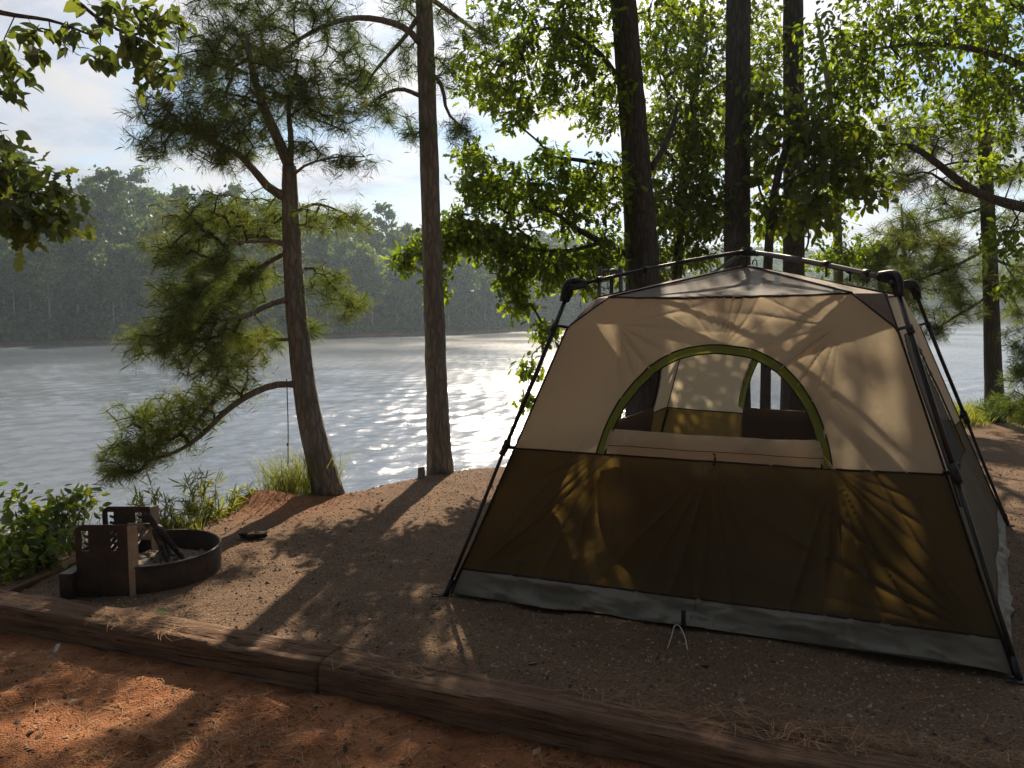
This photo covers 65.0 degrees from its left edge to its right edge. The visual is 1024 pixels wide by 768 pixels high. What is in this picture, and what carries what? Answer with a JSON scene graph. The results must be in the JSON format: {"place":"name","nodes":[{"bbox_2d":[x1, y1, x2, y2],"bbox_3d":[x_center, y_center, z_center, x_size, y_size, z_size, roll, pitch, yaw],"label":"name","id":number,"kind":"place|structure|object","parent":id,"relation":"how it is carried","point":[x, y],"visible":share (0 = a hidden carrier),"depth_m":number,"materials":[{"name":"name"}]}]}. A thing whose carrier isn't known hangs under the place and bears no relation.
{"place":"outdoors","nodes":[
{"label":"outdoors","id":0,"kind":"place"},
{"bbox_2d":[0,516,99,572],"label":"bank grass","id":1,"kind":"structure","parent":0,"point":[27,563],"depth_m":5.22,"materials":[{"name":"green plant"}]},
{"bbox_2d":[0,274,1023,767],"bbox_3d":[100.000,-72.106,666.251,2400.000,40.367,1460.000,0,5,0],"label":"ground","id":2,"kind":"structure","parent":0,"point":[1000,442],"depth_m":3.73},
{"bbox_2d":[0,257,28,323],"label":"pine","id":3,"kind":"object","parent":2,"relation":"on","point":[9,263],"visible":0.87,"depth_m":132.60,"materials":[{"name":"green plant"}]},
{"bbox_2d":[0,221,35,309],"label":"hardwood","id":4,"kind":"object","parent":2,"relation":"on","point":[6,252],"visible":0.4,"depth_m":133.14,"materials":[{"name":"green plant"}]},
{"bbox_2d":[0,148,38,197],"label":"pine","id":5,"kind":"object","parent":2,"relation":"on","point":[21,152],"visible":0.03,"depth_m":159.16,"materials":[{"name":"green plant"}]},
{"bbox_2d":[1,239,40,311],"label":"hardwood","id":6,"kind":"object","parent":2,"relation":"on","point":[29,276],"visible":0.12,"depth_m":136.90,"materials":[{"name":"green plant"}]},
{"bbox_2d":[0,517,53,565],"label":"grass clump","id":7,"kind":"object","parent":2,"relation":"on","point":[14,538],"visible":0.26,"depth_m":5.14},
{"bbox_2d":[0,555,75,591],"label":"landscape timber","id":8,"kind":"object","parent":2,"relation":"on","point":[27,582],"visible":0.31,"depth_m":4.85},
{"bbox_2d":[0,546,75,583],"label":"vine","id":9,"kind":"object","parent":2,"relation":"on","point":[41,567],"visible":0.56,"depth_m":4.92,"materials":[{"name":"green plant"}]},
{"bbox_2d":[0,520,79,583],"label":"shrub","id":10,"kind":"object","parent":2,"relation":"on","point":[28,553],"visible":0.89,"depth_m":4.96,"materials":[{"name":"green plant"}]},
{"bbox_2d":[0,481,85,551],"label":"shrub","id":11,"kind":"object","parent":2,"relation":"on","point":[22,521],"visible":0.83,"depth_m":5.27,"materials":[{"name":"green plant"}]},
{"bbox_2d":[22,239,72,318],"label":"hardwood","id":12,"kind":"object","parent":2,"relation":"on","point":[52,267],"visible":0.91,"depth_m":133.70,"materials":[{"name":"green plant"}]},
{"bbox_2d":[0,144,97,272],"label":"sapling","id":13,"kind":"object","parent":2,"relation":"on","point":[29,224],"visible":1,"depth_m":3.77,"materials":[{"name":"green plant"}]},
{"bbox_2d":[0,496,101,552],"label":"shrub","id":14,"kind":"object","parent":2,"relation":"on","point":[70,540],"visible":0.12,"depth_m":5.59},
{"bbox_2d":[27,227,76,308],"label":"hardwood","id":15,"kind":"object","parent":2,"relation":"on","point":[61,252],"visible":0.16,"depth_m":136.21,"materials":[{"name":"green plant"}]},
{"bbox_2d":[20,482,111,550],"bbox_3d":[-3.145,0.968,5.650,0.540,0.524,0.693,0,5,0],"label":"shrub","id":16,"kind":"object","parent":2,"relation":"on","point":[80,494],"visible":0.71,"depth_m":5.66,"materials":[{"name":"green plant"}]},
{"bbox_2d":[50,235,108,314],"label":"hardwood","id":17,"kind":"object","parent":2,"relation":"on","point":[87,293],"visible":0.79,"depth_m":135.60,"materials":[{"name":"green plant"}]},
{"bbox_2d":[61,236,111,318],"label":"hardwood","id":18,"kind":"object","parent":2,"relation":"on","point":[94,250],"visible":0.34,"depth_m":138.07,"materials":[{"name":"green plant"}]},
{"bbox_2d":[70,174,112,234],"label":"pine","id":19,"kind":"object","parent":2,"relation":"on","point":[89,185],"visible":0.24,"depth_m":156.73,"materials":[{"name":"green plant"}]},
{"bbox_2d":[75,197,108,276],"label":"hardwood","id":20,"kind":"object","parent":2,"relation":"on","point":[92,204],"visible":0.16,"depth_m":145.64,"materials":[{"name":"green plant"}]},
{"bbox_2d":[0,0,196,152],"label":"hickory tree","id":21,"kind":"object","parent":2,"relation":"on","point":[151,26],"visible":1,"depth_m":4.32,"materials":[{"name":"green plant"}]},
{"bbox_2d":[95,265,125,325],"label":"pine","id":22,"kind":"object","parent":2,"relation":"on","point":[117,283],"visible":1,"depth_m":137.25,"materials":[{"name":"green plant"}]},
{"bbox_2d":[83,164,139,266],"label":"pine","id":23,"kind":"object","parent":2,"relation":"on","point":[109,202],"visible":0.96,"depth_m":146.65,"materials":[{"name":"green plant"}]},
{"bbox_2d":[101,187,138,264],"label":"pine","id":24,"kind":"object","parent":2,"relation":"on","point":[124,219],"visible":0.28,"depth_m":158.04,"materials":[{"name":"green plant"}]},
{"bbox_2d":[100,243,146,316],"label":"hardwood","id":25,"kind":"object","parent":2,"relation":"on","point":[118,255],"visible":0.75,"depth_m":144.33,"materials":[{"name":"green plant"}]},
{"bbox_2d":[121,167,154,219],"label":"pine","id":26,"kind":"object","parent":2,"relation":"on","point":[135,176],"visible":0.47,"depth_m":192.75,"materials":[{"name":"green plant"}]},
{"bbox_2d":[59,505,221,599],"bbox_3d":[-2.243,0.988,4.935,0.843,0.459,0.880,0,5,0],"label":"fire ring","id":27,"kind":"object","parent":2,"relation":"on","point":[119,556],"visible":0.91,"depth_m":4.60,"materials":[{"name":"metal"}]},
{"bbox_2d":[152,529,170,562],"bbox_3d":[-2.151,1.016,4.946,0.038,0.196,0.330,-5,7,-42],"label":"firewood","id":28,"kind":"object","parent":27,"relation":"on","point":[161,547],"visible":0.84,"depth_m":4.94,"materials":[{"name":"brown wood"}]},
{"bbox_2d":[143,512,186,559],"bbox_3d":[-2.156,0.964,5.015,0.423,0.280,0.046,3,6,30],"label":"firewood","id":29,"kind":"object","parent":27,"relation":"on","point":[167,539],"visible":0.93,"depth_m":5.01,"materials":[{"name":"brown wood"}]},
{"bbox_2d":[128,185,161,221],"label":"pine","id":30,"kind":"object","parent":2,"relation":"on","point":[141,203],"visible":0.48,"depth_m":169.90,"materials":[{"name":"green plant"}]},
{"bbox_2d":[131,215,159,290],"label":"hardwood","id":31,"kind":"object","parent":2,"relation":"on","point":[138,220],"visible":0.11,"depth_m":161.58,"materials":[{"name":"green plant"}]},
{"bbox_2d":[131,225,165,289],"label":"hardwood","id":32,"kind":"object","parent":2,"relation":"on","point":[140,228],"visible":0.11,"depth_m":153.51,"materials":[{"name":"green plant"}]},
{"bbox_2d":[140,279,163,316],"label":"hardwood","id":33,"kind":"object","parent":2,"relation":"on","point":[145,294],"visible":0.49,"depth_m":143.69,"materials":[{"name":"green plant"}]},
{"bbox_2d":[132,216,172,286],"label":"hardwood","id":34,"kind":"object","parent":2,"relation":"on","point":[154,275],"visible":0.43,"depth_m":146.66,"materials":[{"name":"green plant"}]},
{"bbox_2d":[100,505,207,529],"bbox_3d":[-2.625,1.051,5.887,0.874,0.298,0.654,0,5,0],"label":"grass clump","id":35,"kind":"object","parent":2,"relation":"on","point":[192,522],"visible":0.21,"depth_m":5.87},
{"bbox_2d":[124,473,189,528],"bbox_3d":[-2.634,0.913,5.888,0.626,0.557,0.395,4,6,38],"label":"tall weed","id":36,"kind":"object","parent":2,"relation":"on","point":[176,520],"visible":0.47,"depth_m":5.87,"materials":[{"name":"green plant"}]},
{"bbox_2d":[144,196,169,217],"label":"hardwood","id":37,"kind":"object","parent":2,"relation":"on","point":[161,202],"visible":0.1,"depth_m":181.12,"materials":[{"name":"green plant"}]},
{"bbox_2d":[0,588,341,693],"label":"landscape timber","id":38,"kind":"object","parent":2,"relation":"on","point":[260,658],"visible":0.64,"depth_m":3.94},
{"bbox_2d":[151,264,194,307],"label":"hardwood","id":39,"kind":"object","parent":2,"relation":"on","point":[177,277],"visible":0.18,"depth_m":146.25,"materials":[{"name":"green plant"}]},
{"bbox_2d":[150,183,200,252],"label":"pine","id":40,"kind":"object","parent":2,"relation":"on","point":[181,190],"visible":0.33,"depth_m":149.93,"materials":[{"name":"green plant"}]},
{"bbox_2d":[168,465,228,522],"bbox_3d":[-2.405,0.875,6.201,0.382,0.489,0.492,5,7,44],"label":"tall weed","id":41,"kind":"object","parent":2,"relation":"on","point":[210,507],"visible":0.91,"depth_m":6.21,"materials":[{"name":"green plant"}]},
{"bbox_2d":[187,189,225,251],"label":"pine","id":42,"kind":"object","parent":2,"relation":"on","point":[204,196],"visible":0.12,"depth_m":161.42,"materials":[{"name":"green plant"}]},
{"bbox_2d":[215,481,258,517],"bbox_3d":[-2.246,0.967,6.560,0.291,0.294,0.661,0,5,0],"label":"tall weed","id":43,"kind":"object","parent":2,"relation":"on","point":[239,497],"visible":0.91,"depth_m":6.57,"materials":[{"name":"green plant"}]},
{"bbox_2d":[220,180,253,228],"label":"pine","id":44,"kind":"object","parent":2,"relation":"on","point":[231,187],"visible":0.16,"depth_m":185.22,"materials":[{"name":"green plant"}]},
{"bbox_2d":[83,22,391,503],"bbox_3d":[-2.387,-1.068,7.045,2.614,4.235,1.561,-2,5,-20],"label":"pine tree","id":45,"kind":"object","parent":2,"relation":"on","point":[218,130],"visible":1,"depth_m":6.86,"materials":[{"name":"green plant"}]},
{"bbox_2d":[286,379,288,465],"bbox_3d":[-1.970,0.338,7.037,0.024,0.763,0.023,0,5,0],"label":"rope","id":46,"kind":"object","parent":45,"relation":"hanging from","point":[288,424],"visible":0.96,"depth_m":7.04,"materials":[{"name":"grey fabric"}]},
{"bbox_2d":[232,243,259,320],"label":"hardwood","id":47,"kind":"object","parent":2,"relation":"on","point":[245,247],"visible":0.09,"depth_m":159.61,"materials":[{"name":"green plant"}]},
{"bbox_2d":[238,530,268,538],"bbox_3d":[-1.859,1.076,5.756,0.215,0.061,0.134,0,5,0],"label":"flat stone","id":48,"kind":"object","parent":2,"relation":"on","point":[255,534],"visible":1,"depth_m":5.72,"materials":[{"name":"grey stone"}]},
{"bbox_2d":[240,250,272,318],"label":"hardwood","id":49,"kind":"object","parent":2,"relation":"on","point":[254,256],"visible":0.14,"depth_m":158.68,"materials":[{"name":"green plant"}]},
{"bbox_2d":[248,202,269,251],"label":"pine","id":50,"kind":"object","parent":2,"relation":"on","point":[260,206],"visible":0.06,"depth_m":176.88,"materials":[{"name":"green plant"}]},
{"bbox_2d":[248,268,285,317],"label":"hardwood","id":51,"kind":"object","parent":2,"relation":"on","point":[279,310],"visible":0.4,"depth_m":161.33,"materials":[{"name":"green plant"}]},
{"bbox_2d":[251,223,282,316],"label":"pine","id":52,"kind":"object","parent":2,"relation":"on","point":[267,257],"visible":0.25,"depth_m":162.65,"materials":[{"name":"green plant"}]},
{"bbox_2d":[242,451,307,492],"bbox_3d":[-2.056,0.846,7.099,0.866,0.512,0.747,-4,6,-36],"label":"grass clump","id":53,"kind":"object","parent":2,"relation":"on","point":[269,482],"visible":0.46,"depth_m":7.08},
{"bbox_2d":[266,228,314,274],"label":"hardwood","id":54,"kind":"object","parent":2,"relation":"on","point":[304,244],"visible":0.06,"depth_m":172.99,"materials":[{"name":"green plant"}]},
{"bbox_2d":[275,248,318,298],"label":"hardwood","id":55,"kind":"object","parent":2,"relation":"on","point":[305,253],"visible":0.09,"depth_m":168.14,"materials":[{"name":"green plant"}]},
{"bbox_2d":[243,440,358,494],"bbox_3d":[-1.829,0.761,7.103,1.182,0.578,1.039,0,5,0],"label":"grass clump","id":56,"kind":"object","parent":2,"relation":"on","point":[305,484],"visible":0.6,"depth_m":7.05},
{"bbox_2d":[0,263,616,341],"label":"shore undergrowth","id":57,"kind":"object","parent":2,"relation":"on","point":[42,326],"visible":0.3,"depth_m":146.03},
{"bbox_2d":[299,212,328,243],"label":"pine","id":58,"kind":"object","parent":2,"relation":"on","point":[302,218],"visible":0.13,"depth_m":182.87,"materials":[{"name":"green plant"}]},
{"bbox_2d":[303,261,327,314],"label":"hardwood","id":59,"kind":"object","parent":2,"relation":"on","point":[310,299],"visible":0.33,"depth_m":165.61,"materials":[{"name":"green plant"}]},
{"bbox_2d":[305,230,348,318],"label":"hardwood","id":60,"kind":"object","parent":2,"relation":"on","point":[321,251],"visible":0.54,"depth_m":173.63,"materials":[{"name":"green plant"}]},
{"bbox_2d":[310,274,345,326],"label":"hardwood","id":61,"kind":"object","parent":2,"relation":"on","point":[331,312],"visible":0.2,"depth_m":168.95,"materials":[{"name":"green plant"}]},
{"bbox_2d":[163,0,507,475],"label":"pine tree","id":62,"kind":"object","parent":2,"relation":"on","point":[439,457],"visible":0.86,"depth_m":7.79,"materials":[{"name":"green plant"}]},
{"bbox_2d":[330,229,357,268],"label":"pine","id":63,"kind":"object","parent":2,"relation":"on","point":[342,238],"visible":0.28,"depth_m":184.80,"materials":[{"name":"green plant"}]},
{"bbox_2d":[335,238,360,316],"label":"pine","id":64,"kind":"object","parent":2,"relation":"on","point":[342,250],"visible":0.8,"depth_m":178.83,"materials":[{"name":"green plant"}]},
{"bbox_2d":[336,278,360,332],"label":"hardwood","id":65,"kind":"object","parent":2,"relation":"on","point":[352,289],"visible":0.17,"depth_m":174.87,"materials":[{"name":"green plant"}]},
{"bbox_2d":[347,227,384,259],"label":"hardwood","id":66,"kind":"object","parent":2,"relation":"on","point":[372,238],"visible":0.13,"depth_m":198.85,"materials":[{"name":"green plant"}]},
{"bbox_2d":[350,241,388,318],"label":"hardwood","id":67,"kind":"object","parent":2,"relation":"on","point":[364,248],"visible":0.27,"depth_m":182.74,"materials":[{"name":"green plant"}]},
{"bbox_2d":[352,251,395,329],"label":"hardwood","id":68,"kind":"object","parent":2,"relation":"on","point":[372,274],"visible":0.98,"depth_m":179.28,"materials":[{"name":"green plant"}]},
{"bbox_2d":[369,200,401,247],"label":"pine","id":69,"kind":"object","parent":2,"relation":"on","point":[389,214],"visible":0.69,"depth_m":203.36,"materials":[{"name":"green plant"}]},
{"bbox_2d":[374,247,411,311],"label":"hardwood","id":70,"kind":"object","parent":2,"relation":"on","point":[384,251],"visible":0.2,"depth_m":190.06,"materials":[{"name":"green plant"}]},
{"bbox_2d":[382,268,416,327],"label":"hardwood","id":71,"kind":"object","parent":2,"relation":"on","point":[400,289],"visible":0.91,"depth_m":187.42,"materials":[{"name":"green plant"}]},
{"bbox_2d":[384,230,418,304],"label":"hardwood","id":72,"kind":"object","parent":2,"relation":"on","point":[393,236],"visible":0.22,"depth_m":198.57,"materials":[{"name":"green plant"}]},
{"bbox_2d":[399,222,419,296],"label":"pine","id":73,"kind":"object","parent":2,"relation":"on","point":[406,228],"visible":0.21,"depth_m":207.55,"materials":[{"name":"green plant"}]},
{"bbox_2d":[396,250,422,316],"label":"hardwood","id":74,"kind":"object","parent":2,"relation":"on","point":[418,274],"visible":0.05,"depth_m":197.25,"materials":[{"name":"green plant"}]},
{"bbox_2d":[409,276,422,323],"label":"hardwood","id":75,"kind":"object","parent":2,"relation":"on","point":[415,292],"visible":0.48,"depth_m":192.85,"materials":[{"name":"green plant"}]},
{"bbox_2d":[443,253,464,316],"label":"hardwood","id":76,"kind":"object","parent":2,"relation":"on","point":[454,270],"visible":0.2,"depth_m":203.53,"materials":[{"name":"green plant"}]},
{"bbox_2d":[444,275,466,327],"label":"hardwood","id":77,"kind":"object","parent":2,"relation":"on","point":[456,300],"visible":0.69,"depth_m":199.24,"materials":[{"name":"green plant"}]},
{"bbox_2d":[453,258,482,319],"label":"hardwood","id":78,"kind":"object","parent":2,"relation":"on","point":[469,282],"visible":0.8,"depth_m":203.06,"materials":[{"name":"green plant"}]},
{"bbox_2d":[470,255,484,316],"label":"pine","id":79,"kind":"object","parent":2,"relation":"on","point":[482,271],"visible":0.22,"depth_m":214.37,"materials":[{"name":"green plant"}]},
{"bbox_2d":[471,274,498,319],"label":"hardwood","id":80,"kind":"object","parent":2,"relation":"on","point":[485,291],"visible":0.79,"depth_m":213.35,"materials":[{"name":"green plant"}]},
{"bbox_2d":[481,262,501,314],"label":"hardwood","id":81,"kind":"object","parent":2,"relation":"on","point":[487,272],"visible":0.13,"depth_m":223.41,"materials":[{"name":"green plant"}]},
{"bbox_2d":[0,458,1023,767],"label":"bark chips","id":82,"kind":"object","parent":2,"relation":"on","point":[378,750],"visible":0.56,"depth_m":3.38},
{"bbox_2d":[0,452,1023,767],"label":"pine straw","id":83,"kind":"object","parent":2,"relation":"on","point":[708,714],"visible":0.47,"depth_m":3.27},
{"bbox_2d":[527,285,540,319],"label":"hardwood","id":84,"kind":"object","parent":2,"relation":"on","point":[532,293],"visible":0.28,"depth_m":243.06,"materials":[{"name":"green plant"}]},
{"bbox_2d":[541,293,553,321],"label":"pine","id":85,"kind":"object","parent":2,"relation":"on","point":[547,303],"visible":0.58,"depth_m":253.63,"materials":[{"name":"green plant"}]},
{"bbox_2d":[541,233,560,307],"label":"pine","id":86,"kind":"object","parent":2,"relation":"on","point":[550,243],"visible":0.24,"depth_m":265.17,"materials":[{"name":"green plant"}]},
{"bbox_2d":[381,0,720,416],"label":"oak tree","id":87,"kind":"object","parent":2,"relation":"on","point":[559,266],"visible":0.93,"depth_m":8.85,"materials":[{"name":"green plant"}]},
{"bbox_2d":[550,289,559,312],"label":"hardwood","id":88,"kind":"object","parent":2,"relation":"on","point":[553,301],"visible":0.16,"depth_m":261.90,"materials":[{"name":"green plant"}]},
{"bbox_2d":[562,299,575,322],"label":"hardwood","id":89,"kind":"object","parent":2,"relation":"on","point":[567,313],"visible":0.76,"depth_m":264.62,"materials":[{"name":"green plant"}]},
{"bbox_2d":[575,284,590,311],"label":"hardwood","id":90,"kind":"object","parent":2,"relation":"on","point":[584,306],"visible":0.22,"depth_m":275.10,"materials":[{"name":"green plant"}]},
{"bbox_2d":[597,266,622,417],"bbox_3d":[0.957,-0.114,7.920,0.253,2.089,0.042,0,5,0],"label":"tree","id":91,"kind":"object","parent":2,"relation":"on","point":[601,271],"visible":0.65,"depth_m":7.83,"materials":[{"name":"green plant"}]},
{"bbox_2d":[318,647,962,767],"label":"landscape timber","id":92,"kind":"object","parent":2,"relation":"on","point":[549,717],"visible":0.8,"depth_m":3.17,"materials":[{"name":"wood"}]},
{"bbox_2d":[615,0,805,282],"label":"hardwood tree","id":93,"kind":"object","parent":2,"relation":"on","point":[680,218],"visible":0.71,"depth_m":10.61,"materials":[{"name":"green plant"}]},
{"bbox_2d":[430,247,1023,684],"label":"tent","id":94,"kind":"object","parent":2,"relation":"on","point":[854,505],"visible":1,"depth_m":4.27,"materials":[{"name":"beige fabric"}]},
{"bbox_2d":[724,0,750,407],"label":"pine tree","id":95,"kind":"object","parent":2,"relation":"on","point":[738,47],"visible":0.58,"depth_m":10.15,"materials":[{"name":"brown plant"}]},
{"bbox_2d":[641,12,925,282],"bbox_3d":[4.156,-2.466,12.912,4.974,6.862,1.938,-1,5,-6],"label":"hardwood tree","id":96,"kind":"object","parent":2,"relation":"on","point":[838,255],"visible":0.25,"depth_m":12.75,"materials":[{"name":"green plant"}]},
{"bbox_2d":[780,0,809,410],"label":"pine tree","id":97,"kind":"object","parent":2,"relation":"on","point":[793,10],"visible":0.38,"depth_m":10.65,"materials":[{"name":"brown plant"}]},
{"bbox_2d":[571,242,1023,311],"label":"distant woods","id":98,"kind":"object","parent":2,"relation":"on","point":[777,264],"visible":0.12,"depth_m":440.67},
{"bbox_2d":[721,69,902,408],"bbox_3d":[3.621,-1.595,9.948,2.122,4.733,1.563,2,5,19],"label":"hardwood tree","id":99,"kind":"object","parent":2,"relation":"on","point":[828,143],"visible":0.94,"depth_m":9.71,"materials":[{"name":"green plant"}]},
{"bbox_2d":[829,201,967,308],"bbox_3d":[6.065,-1.087,12.782,2.080,3.700,1.656,0,5,0],"label":"pine sapling","id":100,"kind":"object","parent":2,"relation":"on","point":[875,266],"visible":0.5,"depth_m":12.51,"materials":[{"name":"green plant"}]},
{"bbox_2d":[780,0,1023,311],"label":"hardwood tree","id":101,"kind":"object","parent":2,"relation":"on","point":[997,81],"visible":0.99,"depth_m":9.12,"materials":[{"name":"green plant"}]},
{"bbox_2d":[864,0,1023,422],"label":"pine tree","id":102,"kind":"object","parent":2,"relation":"on","point":[955,296],"visible":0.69,"depth_m":11.71,"materials":[{"name":"green plant"}]},
{"bbox_2d":[968,323,1023,431],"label":"pine sapling","id":103,"kind":"object","parent":2,"relation":"on","point":[1007,406],"visible":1,"depth_m":10.88,"materials":[{"name":"green plant"}]},
{"bbox_2d":[0,323,1023,549],"bbox_3d":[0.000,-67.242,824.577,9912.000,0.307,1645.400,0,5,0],"label":"lake","id":104,"kind":"structure","parent":0,"point":[55,427],"depth_m":42.46,"materials":[{"name":"grey liquid"}]},
{"bbox_2d":[0,462,1023,761],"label":"gravel","id":105,"kind":"structure","parent":0,"point":[986,738],"depth_m":4.01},
{"bbox_2d":[0,0,1023,291],"label":"sky","id":106,"kind":"structure","parent":0,"point":[73,118],"materials":[{"name":"white"}]},
{"bbox_2d":[954,395,1023,426],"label":"shore grass","id":107,"kind":"structure","parent":0,"point":[973,418],"depth_m":11.79,"materials":[{"name":"green plant"}]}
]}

